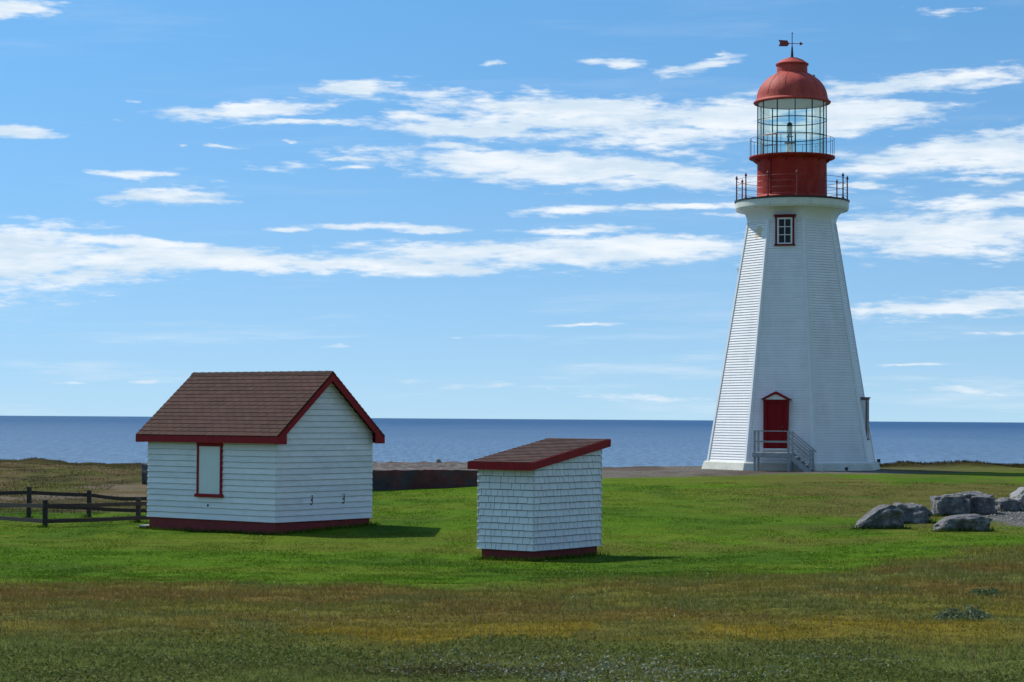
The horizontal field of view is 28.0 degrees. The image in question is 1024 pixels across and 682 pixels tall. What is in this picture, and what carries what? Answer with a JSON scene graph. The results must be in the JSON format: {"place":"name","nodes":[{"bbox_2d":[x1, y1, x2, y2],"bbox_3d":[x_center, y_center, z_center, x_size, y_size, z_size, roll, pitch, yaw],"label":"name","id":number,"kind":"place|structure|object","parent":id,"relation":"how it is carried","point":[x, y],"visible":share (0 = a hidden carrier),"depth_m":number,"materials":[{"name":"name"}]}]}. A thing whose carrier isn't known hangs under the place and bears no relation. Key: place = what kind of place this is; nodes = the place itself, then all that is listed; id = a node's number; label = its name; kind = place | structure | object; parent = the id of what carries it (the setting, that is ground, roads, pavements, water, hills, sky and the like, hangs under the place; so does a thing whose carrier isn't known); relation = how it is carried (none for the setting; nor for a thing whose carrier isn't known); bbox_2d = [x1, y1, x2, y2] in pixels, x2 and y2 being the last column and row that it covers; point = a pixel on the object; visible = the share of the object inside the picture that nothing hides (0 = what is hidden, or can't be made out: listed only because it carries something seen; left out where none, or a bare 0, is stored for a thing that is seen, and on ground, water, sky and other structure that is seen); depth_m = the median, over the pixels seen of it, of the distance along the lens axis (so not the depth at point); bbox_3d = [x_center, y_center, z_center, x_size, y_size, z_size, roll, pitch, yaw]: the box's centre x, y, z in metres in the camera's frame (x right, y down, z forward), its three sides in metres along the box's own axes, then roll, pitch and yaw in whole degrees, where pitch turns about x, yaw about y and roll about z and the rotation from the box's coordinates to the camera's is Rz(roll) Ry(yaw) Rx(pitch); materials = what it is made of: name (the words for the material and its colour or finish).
{"place":"outdoors","nodes":[
{"label":"outdoors","id":0,"kind":"place"},
{"bbox_2d":[0,457,146,514],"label":"moor grass","id":1,"kind":"structure","parent":0,"point":[55,486],"depth_m":88.80,"materials":[{"name":"plant"}]},
{"bbox_2d":[141,463,147,483],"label":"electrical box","id":2,"kind":"object","parent":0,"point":[144,467],"visible":0.39,"depth_m":86.19,"materials":[{"name":"grey metal"}]},
{"bbox_2d":[0,458,1023,681],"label":"ground","id":3,"kind":"structure","parent":0,"point":[961,473],"depth_m":45.62,"materials":[{"name":"green plant"}]},
{"bbox_2d":[0,487,147,517],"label":"rail fence","id":4,"kind":"object","parent":3,"relation":"on","point":[29,492],"visible":0.55,"depth_m":62.31,"materials":[{"name":"black wood"}]},
{"bbox_2d":[0,498,148,527],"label":"rail fence","id":5,"kind":"object","parent":3,"relation":"on","point":[45,506],"visible":0.58,"depth_m":57.91,"materials":[{"name":"black wood"}]},
{"bbox_2d":[136,371,384,534],"bbox_3d":[-6.991,3.199,56.912,5.403,4.715,4.333,-1,-3,37],"label":"gabled hut","id":6,"kind":"object","parent":3,"relation":"on","point":[272,451],"visible":1,"depth_m":55.53,"materials":[{"name":"white paint"}]},
{"bbox_2d":[194,443,223,497],"bbox_3d":[-8.152,3.475,55.345,1.050,1.470,0.100,-1,-3,37],"label":"window frame","id":7,"kind":"structure","parent":6,"relation":"in","point":[209,474],"depth_m":55.33,"materials":[{"name":"red paint"}]},
{"bbox_2d":[372,461,478,490],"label":"stone foundation","id":8,"kind":"object","parent":3,"relation":"on","point":[392,475],"visible":0.3,"depth_m":80.87,"materials":[{"name":"grey stone"}]},
{"bbox_2d":[6,491,1010,619],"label":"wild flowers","id":9,"kind":"object","parent":3,"relation":"on","point":[567,571],"visible":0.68,"depth_m":38.01,"materials":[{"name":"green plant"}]},
{"bbox_2d":[0,557,1022,661],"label":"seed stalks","id":10,"kind":"object","parent":3,"relation":"on","point":[583,631],"visible":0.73,"depth_m":19.95,"materials":[{"name":"brown plant"}]},
{"bbox_2d":[0,582,1023,681],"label":"ground cover","id":11,"kind":"object","parent":3,"relation":"on","point":[963,673],"visible":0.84,"depth_m":14.29,"materials":[{"name":"green plant"}]},
{"bbox_2d":[22,508,1023,561],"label":"uncut grass","id":12,"kind":"structure","parent":3,"relation":"on","point":[539,559],"depth_m":54.26,"materials":[{"name":"green plant"}]},
{"bbox_2d":[467,438,610,559],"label":"shingled shed","id":13,"kind":"structure","parent":3,"relation":"on","point":[542,498],"depth_m":45.59,"materials":[{"name":"white paint"}]},
{"bbox_2d":[752,430,815,471],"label":"entrance stairs","id":14,"kind":"structure","parent":3,"relation":"on","point":[798,462],"depth_m":89.11,"materials":[{"name":"grey wood"}]},
{"bbox_2d":[701,32,879,470],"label":"lighthouse","id":15,"kind":"object","parent":3,"relation":"on","point":[791,362],"visible":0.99,"depth_m":92.04,"materials":[{"name":"white paint"}]},
{"bbox_2d":[762,402,786,449],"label":"door","id":16,"kind":"structure","parent":15,"relation":"in","point":[775,410],"depth_m":90.56,"materials":[{"name":"red paint"}]},
{"bbox_2d":[773,214,795,245],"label":"window frame","id":17,"kind":"structure","parent":15,"relation":"in","point":[784,223],"depth_m":92.22,"materials":[{"name":"red paint"}]},
{"bbox_2d":[860,397,870,439],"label":"window frame","id":18,"kind":"structure","parent":15,"relation":"in","point":[864,400],"depth_m":92.78,"materials":[{"name":"white paint"}]},
{"bbox_2d":[855,505,903,528],"bbox_3d":[9.783,4.773,54.741,1.351,0.836,1.117,0,-2,0],"label":"boulder","id":19,"kind":"object","parent":3,"relation":"on","point":[883,515],"visible":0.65,"depth_m":54.31,"materials":[{"name":"grey stone"}]},
{"bbox_2d":[893,502,932,523],"bbox_3d":[11.064,4.872,57.193,1.248,0.752,1.346,0,-2,0],"label":"boulder","id":20,"kind":"object","parent":3,"relation":"on","point":[916,513],"visible":0.51,"depth_m":56.69,"materials":[{"name":"grey stone"}]},
{"bbox_2d":[930,494,970,515],"bbox_3d":[12.960,4.918,60.773,1.057,0.827,1.419,0,-2,0],"label":"boulder","id":21,"kind":"object","parent":3,"relation":"on","point":[946,504],"visible":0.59,"depth_m":60.16,"materials":[{"name":"grey stone"}]},
{"bbox_2d":[932,514,992,531],"bbox_3d":[11.669,4.818,53.136,1.512,0.676,1.001,0,-2,0],"label":"boulder","id":22,"kind":"object","parent":3,"relation":"on","point":[972,521],"visible":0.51,"depth_m":52.73,"materials":[{"name":"grey stone"}]},
{"bbox_2d":[933,603,994,621],"bbox_3d":[4.587,2.752,20.809,0.625,0.199,0.626,0,-2,0],"label":"bush","id":23,"kind":"object","parent":3,"relation":"on","point":[968,614],"visible":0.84,"depth_m":20.77,"materials":[{"name":"green plant"}]},
{"bbox_2d":[957,491,995,514],"bbox_3d":[13.825,4.932,61.219,1.017,0.872,1.481,0,-2,0],"label":"boulder","id":24,"kind":"object","parent":3,"relation":"on","point":[980,502],"visible":0.45,"depth_m":60.57,"materials":[{"name":"grey stone"}]},
{"bbox_2d":[968,586,1002,595],"bbox_3d":[6.099,3.218,26.401,0.456,0.132,0.456,0,-2,0],"label":"bush","id":25,"kind":"object","parent":3,"relation":"on","point":[994,591],"visible":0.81,"depth_m":26.38,"materials":[{"name":"green plant"}]},
{"bbox_2d":[995,497,1021,511],"bbox_3d":[15.136,5.055,62.657,0.796,0.555,1.139,0,-2,0],"label":"boulder","id":26,"kind":"object","parent":3,"relation":"on","point":[1003,503],"visible":0.52,"depth_m":62.17,"materials":[{"name":"grey stone"}]},
{"bbox_2d":[1010,487,1023,507],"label":"boulder","id":27,"kind":"object","parent":3,"relation":"on","point":[1018,494],"visible":0.44,"depth_m":63.81,"materials":[{"name":"grey stone"}]},
{"bbox_2d":[0,541,1023,681],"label":"rough grass","id":28,"kind":"structure","parent":0,"point":[1016,564],"depth_m":22.04,"materials":[{"name":"green plant"}]},
{"bbox_2d":[0,416,1023,466],"bbox_3d":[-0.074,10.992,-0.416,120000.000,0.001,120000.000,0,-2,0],"label":"sea","id":29,"kind":"structure","parent":0,"point":[93,439],"depth_m":1120.37,"materials":[{"name":"liquid"}]},
{"bbox_2d":[0,0,1023,421],"label":"sky","id":30,"kind":"structure","parent":0,"point":[444,209],"materials":[{"name":"blue"}]},
{"bbox_2d":[602,467,1023,524],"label":"gravel","id":31,"kind":"structure","parent":0,"point":[1019,519],"depth_m":60.67,"materials":[{"name":"grey gravel"}]},
{"bbox_2d":[879,459,1023,467],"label":"shore grass","id":32,"kind":"structure","parent":0,"point":[956,461],"depth_m":99.75,"materials":[{"name":"green plant"}]}
]}

